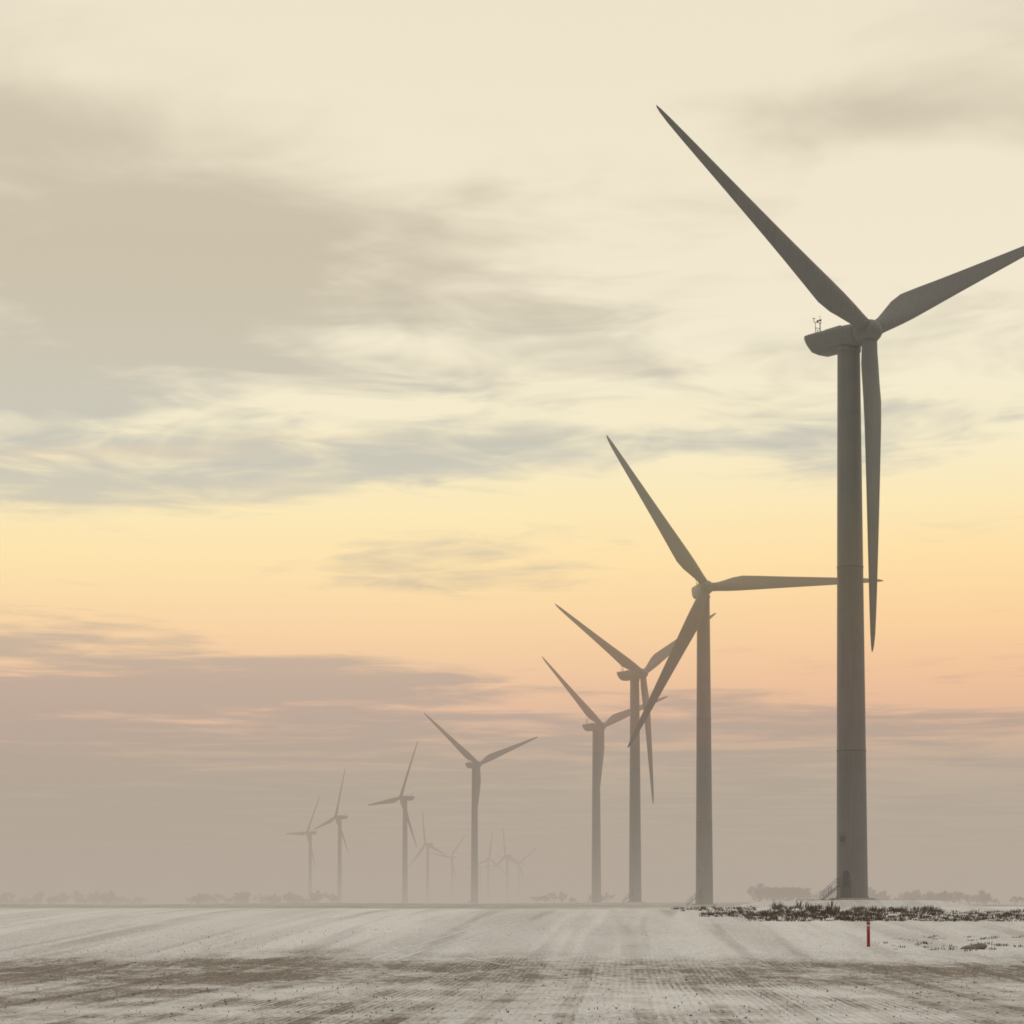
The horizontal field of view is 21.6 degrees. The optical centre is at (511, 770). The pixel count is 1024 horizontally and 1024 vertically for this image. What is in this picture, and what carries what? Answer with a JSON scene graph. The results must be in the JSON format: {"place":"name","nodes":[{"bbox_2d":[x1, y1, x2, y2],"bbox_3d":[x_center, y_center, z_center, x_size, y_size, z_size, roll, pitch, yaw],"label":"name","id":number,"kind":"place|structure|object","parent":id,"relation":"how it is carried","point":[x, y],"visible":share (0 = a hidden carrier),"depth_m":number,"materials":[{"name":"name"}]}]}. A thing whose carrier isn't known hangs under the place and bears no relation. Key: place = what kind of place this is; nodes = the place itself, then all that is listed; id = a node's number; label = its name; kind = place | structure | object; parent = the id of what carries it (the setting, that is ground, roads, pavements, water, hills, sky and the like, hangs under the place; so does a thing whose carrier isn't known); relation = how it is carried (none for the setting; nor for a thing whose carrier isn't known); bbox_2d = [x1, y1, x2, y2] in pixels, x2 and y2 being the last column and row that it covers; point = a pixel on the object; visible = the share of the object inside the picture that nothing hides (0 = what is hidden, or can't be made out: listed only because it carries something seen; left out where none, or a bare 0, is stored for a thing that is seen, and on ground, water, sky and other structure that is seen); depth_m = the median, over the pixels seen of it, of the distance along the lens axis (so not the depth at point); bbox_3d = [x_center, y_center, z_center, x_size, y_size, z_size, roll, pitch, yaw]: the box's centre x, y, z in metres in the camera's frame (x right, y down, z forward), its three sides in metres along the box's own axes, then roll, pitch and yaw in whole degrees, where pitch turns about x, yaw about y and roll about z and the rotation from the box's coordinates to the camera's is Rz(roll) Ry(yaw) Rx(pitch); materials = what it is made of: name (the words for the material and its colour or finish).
{"place":"outdoors","nodes":[
{"label":"outdoors","id":0,"kind":"place"},
{"bbox_2d":[0,900,1023,1023],"bbox_3d":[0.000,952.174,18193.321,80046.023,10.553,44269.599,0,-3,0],"label":"snowy field","id":1,"kind":"structure","parent":0,"point":[607,937],"depth_m":154.27,"materials":[{"name":"white snow"}]},
{"bbox_2d":[0,892,15,901],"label":"bare tree","id":2,"kind":"object","parent":1,"relation":"on","point":[5,895],"visible":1,"depth_m":2277.84,"materials":[{"name":"grey plant"}]},
{"bbox_2d":[17,897,29,903],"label":"bare tree","id":3,"kind":"object","parent":1,"relation":"on","point":[22,899],"visible":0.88,"depth_m":2542.63,"materials":[{"name":"grey plant"}]},
{"bbox_2d":[27,897,40,903],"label":"bare tree","id":4,"kind":"object","parent":1,"relation":"on","point":[33,900],"visible":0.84,"depth_m":2459.09,"materials":[{"name":"grey plant"}]},
{"bbox_2d":[32,892,44,901],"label":"bare tree","id":5,"kind":"object","parent":1,"relation":"on","point":[41,896],"visible":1,"depth_m":2297.74,"materials":[{"name":"grey plant"}]},
{"bbox_2d":[47,896,60,903],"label":"bare tree","id":6,"kind":"object","parent":1,"relation":"on","point":[54,898],"visible":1,"depth_m":2276.26,"materials":[{"name":"grey plant"}]},
{"bbox_2d":[59,892,69,903],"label":"bare tree","id":7,"kind":"object","parent":1,"relation":"on","point":[63,896],"visible":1,"depth_m":2302.61,"materials":[{"name":"grey plant"}]},
{"bbox_2d":[71,891,83,902],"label":"bare tree","id":8,"kind":"object","parent":1,"relation":"on","point":[77,895],"visible":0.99,"depth_m":2406.84,"materials":[{"name":"grey plant"}]},
{"bbox_2d":[87,893,99,902],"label":"bare tree","id":9,"kind":"object","parent":1,"relation":"on","point":[93,897],"visible":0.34,"depth_m":2440.93,"materials":[{"name":"grey plant"}]},
{"bbox_2d":[89,891,103,903],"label":"bare tree","id":10,"kind":"object","parent":1,"relation":"on","point":[94,896],"visible":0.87,"depth_m":2375.93,"materials":[{"name":"grey plant"}]},
{"bbox_2d":[97,896,107,903],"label":"bare tree","id":11,"kind":"object","parent":1,"relation":"on","point":[103,900],"visible":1,"depth_m":2289.95,"materials":[{"name":"grey plant"}]},
{"bbox_2d":[101,891,117,903],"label":"bare tree","id":12,"kind":"object","parent":1,"relation":"on","point":[111,895],"visible":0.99,"depth_m":2281.57,"materials":[{"name":"grey plant"}]},
{"bbox_2d":[117,897,127,903],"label":"bare tree","id":13,"kind":"object","parent":1,"relation":"on","point":[119,899],"visible":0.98,"depth_m":2424.42,"materials":[{"name":"grey plant"}]},
{"bbox_2d":[191,892,207,903],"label":"bare tree","id":14,"kind":"object","parent":1,"relation":"on","point":[198,895],"visible":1,"depth_m":2002.30,"materials":[{"name":"grey plant"}]},
{"bbox_2d":[200,894,212,901],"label":"bare tree","id":15,"kind":"object","parent":1,"relation":"on","point":[206,897],"visible":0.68,"depth_m":2228.75,"materials":[{"name":"grey plant"}]},
{"bbox_2d":[214,894,225,903],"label":"bare tree","id":16,"kind":"object","parent":1,"relation":"on","point":[219,896],"visible":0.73,"depth_m":2316.15,"materials":[{"name":"grey plant"}]},
{"bbox_2d":[231,895,238,902],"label":"bare tree","id":17,"kind":"object","parent":1,"relation":"on","point":[235,899],"visible":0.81,"depth_m":2143.79,"materials":[{"name":"grey plant"}]},
{"bbox_2d":[234,892,250,900],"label":"bare tree","id":18,"kind":"object","parent":1,"relation":"on","point":[242,895],"visible":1,"depth_m":2016.38,"materials":[{"name":"grey plant"}]},
{"bbox_2d":[269,894,281,902],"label":"bare tree","id":19,"kind":"object","parent":1,"relation":"on","point":[276,899],"visible":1,"depth_m":2067.12,"materials":[{"name":"grey plant"}]},
{"bbox_2d":[280,892,293,901],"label":"bare tree","id":20,"kind":"object","parent":1,"relation":"on","point":[289,895],"visible":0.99,"depth_m":2049.05,"materials":[{"name":"grey plant"}]},
{"bbox_2d":[292,896,301,902],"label":"bare tree","id":21,"kind":"object","parent":1,"relation":"on","point":[299,899],"visible":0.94,"depth_m":2127.09,"materials":[{"name":"grey plant"}]},
{"bbox_2d":[285,796,319,902],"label":"wind turbine","id":22,"kind":"object","parent":1,"relation":"on","point":[308,833],"visible":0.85,"depth_m":2850.47,"materials":[{"name":"paint"}]},
{"bbox_2d":[312,893,322,902],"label":"bare tree","id":23,"kind":"object","parent":1,"relation":"on","point":[318,897],"visible":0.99,"depth_m":2040.08,"materials":[{"name":"grey plant"}]},
{"bbox_2d":[310,890,327,902],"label":"bare tree","id":24,"kind":"object","parent":1,"relation":"on","point":[318,892],"visible":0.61,"depth_m":2067.53,"materials":[{"name":"grey plant"}]},
{"bbox_2d":[313,767,348,902],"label":"wind turbine","id":25,"kind":"object","parent":1,"relation":"on","point":[338,818],"visible":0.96,"depth_m":2372.44,"materials":[{"name":"paint"}]},
{"bbox_2d":[325,894,336,902],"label":"bare tree","id":26,"kind":"object","parent":1,"relation":"on","point":[332,898],"visible":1,"depth_m":2020.05,"materials":[{"name":"grey plant"}]},
{"bbox_2d":[368,741,417,902],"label":"wind turbine","id":27,"kind":"object","parent":1,"relation":"on","point":[403,799],"visible":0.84,"depth_m":1979.03,"materials":[{"name":"paint"}]},
{"bbox_2d":[408,809,445,902],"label":"wind turbine","id":28,"kind":"object","parent":1,"relation":"on","point":[428,845],"visible":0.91,"depth_m":3369.18,"materials":[{"name":"paint"}]},
{"bbox_2d":[373,916,515,958],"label":"track snow","id":29,"kind":"structure","parent":1,"relation":"on","point":[435,939],"depth_m":191.05,"materials":[{"name":"white snow"}]},
{"bbox_2d":[429,836,464,902],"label":"wind turbine","id":30,"kind":"object","parent":1,"relation":"on","point":[451,857],"visible":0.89,"depth_m":4143.51,"materials":[{"name":"paint"}]},
{"bbox_2d":[394,916,532,959],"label":"track snow","id":31,"kind":"structure","parent":1,"relation":"on","point":[456,940],"depth_m":190.23,"materials":[{"name":"white snow"}]},
{"bbox_2d":[424,713,537,902],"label":"wind turbine","id":32,"kind":"object","parent":1,"relation":"on","point":[475,764],"visible":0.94,"depth_m":1528.44,"materials":[{"name":"paint"}]},
{"bbox_2d":[463,957,505,964],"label":"furrow","id":33,"kind":"structure","parent":1,"relation":"on","point":[484,961],"depth_m":158.98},
{"bbox_2d":[467,852,502,902],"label":"wind turbine","id":34,"kind":"object","parent":1,"relation":"on","point":[480,872],"visible":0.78,"depth_m":5193.22,"materials":[{"name":"paint"}]},
{"bbox_2d":[468,832,508,902],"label":"wind turbine","id":35,"kind":"object","parent":1,"relation":"on","point":[488,884],"visible":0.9,"depth_m":4261.30,"materials":[{"name":"paint"}]},
{"bbox_2d":[489,829,523,902],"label":"wind turbine","id":36,"kind":"object","parent":1,"relation":"on","point":[507,856],"visible":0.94,"depth_m":4032.78,"materials":[{"name":"paint"}]},
{"bbox_2d":[2,927,1023,1023],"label":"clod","id":37,"kind":"object","parent":1,"relation":"on","point":[433,1008],"visible":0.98,"depth_m":120.00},
{"bbox_2d":[497,847,537,902],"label":"wind turbine","id":38,"kind":"object","parent":1,"relation":"on","point":[519,871],"visible":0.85,"depth_m":4703.94,"materials":[{"name":"paint"}]},
{"bbox_2d":[539,895,548,901],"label":"bare tree","id":39,"kind":"object","parent":1,"relation":"on","point":[544,897],"visible":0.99,"depth_m":1874.48,"materials":[{"name":"grey plant"}]},
{"bbox_2d":[547,892,557,900],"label":"bare tree","id":40,"kind":"object","parent":1,"relation":"on","point":[552,895],"visible":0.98,"depth_m":1979.20,"materials":[{"name":"grey plant"}]},
{"bbox_2d":[558,891,566,902],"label":"bare tree","id":41,"kind":"object","parent":1,"relation":"on","point":[561,894],"visible":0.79,"depth_m":1989.02,"materials":[{"name":"grey plant"}]},
{"bbox_2d":[542,657,667,902],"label":"wind turbine","id":42,"kind":"object","parent":1,"relation":"on","point":[597,727],"visible":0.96,"depth_m":1206.47,"materials":[{"name":"paint"}]},
{"bbox_2d":[601,892,614,902],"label":"bare tree","id":43,"kind":"object","parent":1,"relation":"on","point":[603,897],"visible":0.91,"depth_m":1987.81,"materials":[{"name":"grey plant"}]},
{"bbox_2d":[555,604,715,902],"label":"wind turbine","id":44,"kind":"object","parent":1,"relation":"on","point":[634,674],"visible":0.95,"depth_m":935.79,"materials":[{"name":"paint"}]},
{"bbox_2d":[606,435,882,904],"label":"wind turbine","id":45,"kind":"object","parent":1,"relation":"on","point":[698,619],"visible":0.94,"depth_m":674.62,"materials":[{"name":"paint"}]},
{"bbox_2d":[747,883,766,901],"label":"bare tree","id":46,"kind":"object","parent":1,"relation":"on","point":[760,885],"visible":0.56,"depth_m":1656.65,"materials":[{"name":"grey plant"}]},
{"bbox_2d":[753,889,766,898],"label":"bare tree","id":47,"kind":"object","parent":1,"relation":"on","point":[757,893],"visible":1,"depth_m":1525.13,"materials":[{"name":"grey plant"}]},
{"bbox_2d":[758,887,771,899],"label":"bare tree","id":48,"kind":"object","parent":1,"relation":"on","point":[762,889],"visible":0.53,"depth_m":1598.14,"materials":[{"name":"grey plant"}]},
{"bbox_2d":[768,886,786,899],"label":"bare tree","id":49,"kind":"object","parent":1,"relation":"on","point":[777,890],"visible":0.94,"depth_m":1542.97,"materials":[{"name":"grey plant"}]},
{"bbox_2d":[784,893,795,899],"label":"bare tree","id":50,"kind":"object","parent":1,"relation":"on","point":[787,896],"visible":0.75,"depth_m":1537.20,"materials":[{"name":"grey plant"}]},
{"bbox_2d":[784,887,800,899],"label":"bare tree","id":51,"kind":"object","parent":1,"relation":"on","point":[794,892],"visible":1,"depth_m":1511.05,"materials":[{"name":"grey plant"}]},
{"bbox_2d":[792,887,810,896],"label":"bare tree","id":52,"kind":"object","parent":1,"relation":"on","point":[807,889],"visible":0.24,"depth_m":1631.09,"materials":[{"name":"grey plant"}]},
{"bbox_2d":[797,889,810,898],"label":"bare tree","id":53,"kind":"object","parent":1,"relation":"on","point":[802,892],"visible":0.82,"depth_m":1544.22,"materials":[{"name":"grey plant"}]},
{"bbox_2d":[829,890,836,897],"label":"bare tree","id":54,"kind":"object","parent":1,"relation":"on","point":[834,892],"visible":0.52,"depth_m":1517.68,"materials":[{"name":"grey plant"}]},
{"bbox_2d":[656,105,1023,899],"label":"wind turbine","id":55,"kind":"object","parent":1,"relation":"on","point":[862,333],"visible":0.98,"depth_m":376.40,"materials":[{"name":"paint"}]},
{"bbox_2d":[670,899,1023,950],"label":"grass","id":56,"kind":"structure","parent":1,"relation":"on","point":[831,911],"depth_m":251.33,"materials":[{"name":"plant"}]},
{"bbox_2d":[863,922,873,947],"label":"marker post","id":57,"kind":"object","parent":1,"relation":"on","point":[868,934],"visible":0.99,"depth_m":181.86,"materials":[{"name":"red plastic"}]},
{"bbox_2d":[868,886,876,897],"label":"bare tree","id":58,"kind":"object","parent":1,"relation":"on","point":[872,890],"visible":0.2,"depth_m":1668.05,"materials":[{"name":"grey plant"}]},
{"bbox_2d":[872,890,887,899],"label":"bare tree","id":59,"kind":"object","parent":1,"relation":"on","point":[882,894],"visible":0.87,"depth_m":1615.81,"materials":[{"name":"grey plant"}]},
{"bbox_2d":[903,889,924,899],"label":"bare tree","id":60,"kind":"object","parent":1,"relation":"on","point":[913,893],"visible":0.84,"depth_m":1632.78,"materials":[{"name":"grey plant"}]},
{"bbox_2d":[908,894,919,899],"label":"bare tree","id":61,"kind":"object","parent":1,"relation":"on","point":[912,897],"visible":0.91,"depth_m":1569.38,"materials":[{"name":"grey plant"}]},
{"bbox_2d":[927,893,938,900],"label":"bare tree","id":62,"kind":"object","parent":1,"relation":"on","point":[930,895],"visible":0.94,"depth_m":1512.33,"materials":[{"name":"grey plant"}]},
{"bbox_2d":[894,951,993,964],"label":"tire track","id":63,"kind":"structure","parent":1,"relation":"on","point":[949,958],"depth_m":165.48,"materials":[{"name":"grey snow"}]},
{"bbox_2d":[938,891,955,900],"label":"bare tree","id":64,"kind":"object","parent":1,"relation":"on","point":[944,894],"visible":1,"depth_m":1488.68,"materials":[{"name":"grey plant"}]},
{"bbox_2d":[948,891,962,902],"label":"bare tree","id":65,"kind":"object","parent":1,"relation":"on","point":[955,893],"visible":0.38,"depth_m":1610.16,"materials":[{"name":"grey plant"}]},
{"bbox_2d":[953,892,965,903],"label":"bare tree","id":66,"kind":"object","parent":1,"relation":"on","point":[961,896],"visible":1,"depth_m":1569.47,"materials":[{"name":"grey plant"}]},
{"bbox_2d":[965,894,975,903],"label":"bare tree","id":67,"kind":"object","parent":1,"relation":"on","point":[967,897],"visible":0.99,"depth_m":1585.61,"materials":[{"name":"grey plant"}]},
{"bbox_2d":[960,943,987,948],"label":"field stone","id":68,"kind":"object","parent":1,"relation":"on","point":[979,946],"visible":0.83,"depth_m":180.24,"materials":[{"name":"beige stone"}]},
{"bbox_2d":[976,890,990,904],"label":"bare tree","id":69,"kind":"object","parent":1,"relation":"on","point":[982,894],"visible":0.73,"depth_m":1569.78,"materials":[{"name":"grey plant"}]},
{"bbox_2d":[979,896,990,901],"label":"bare tree","id":70,"kind":"object","parent":1,"relation":"on","point":[987,898],"visible":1,"depth_m":1466.56,"materials":[{"name":"grey plant"}]},
{"bbox_2d":[1010,896,1017,903],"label":"bare tree","id":71,"kind":"object","parent":1,"relation":"on","point":[1015,898],"visible":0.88,"depth_m":1528.12,"materials":[{"name":"grey plant"}]},
{"bbox_2d":[0,0,1023,904],"label":"sky","id":72,"kind":"structure","parent":0,"point":[326,326],"materials":[{"name":"beige"}]}
]}

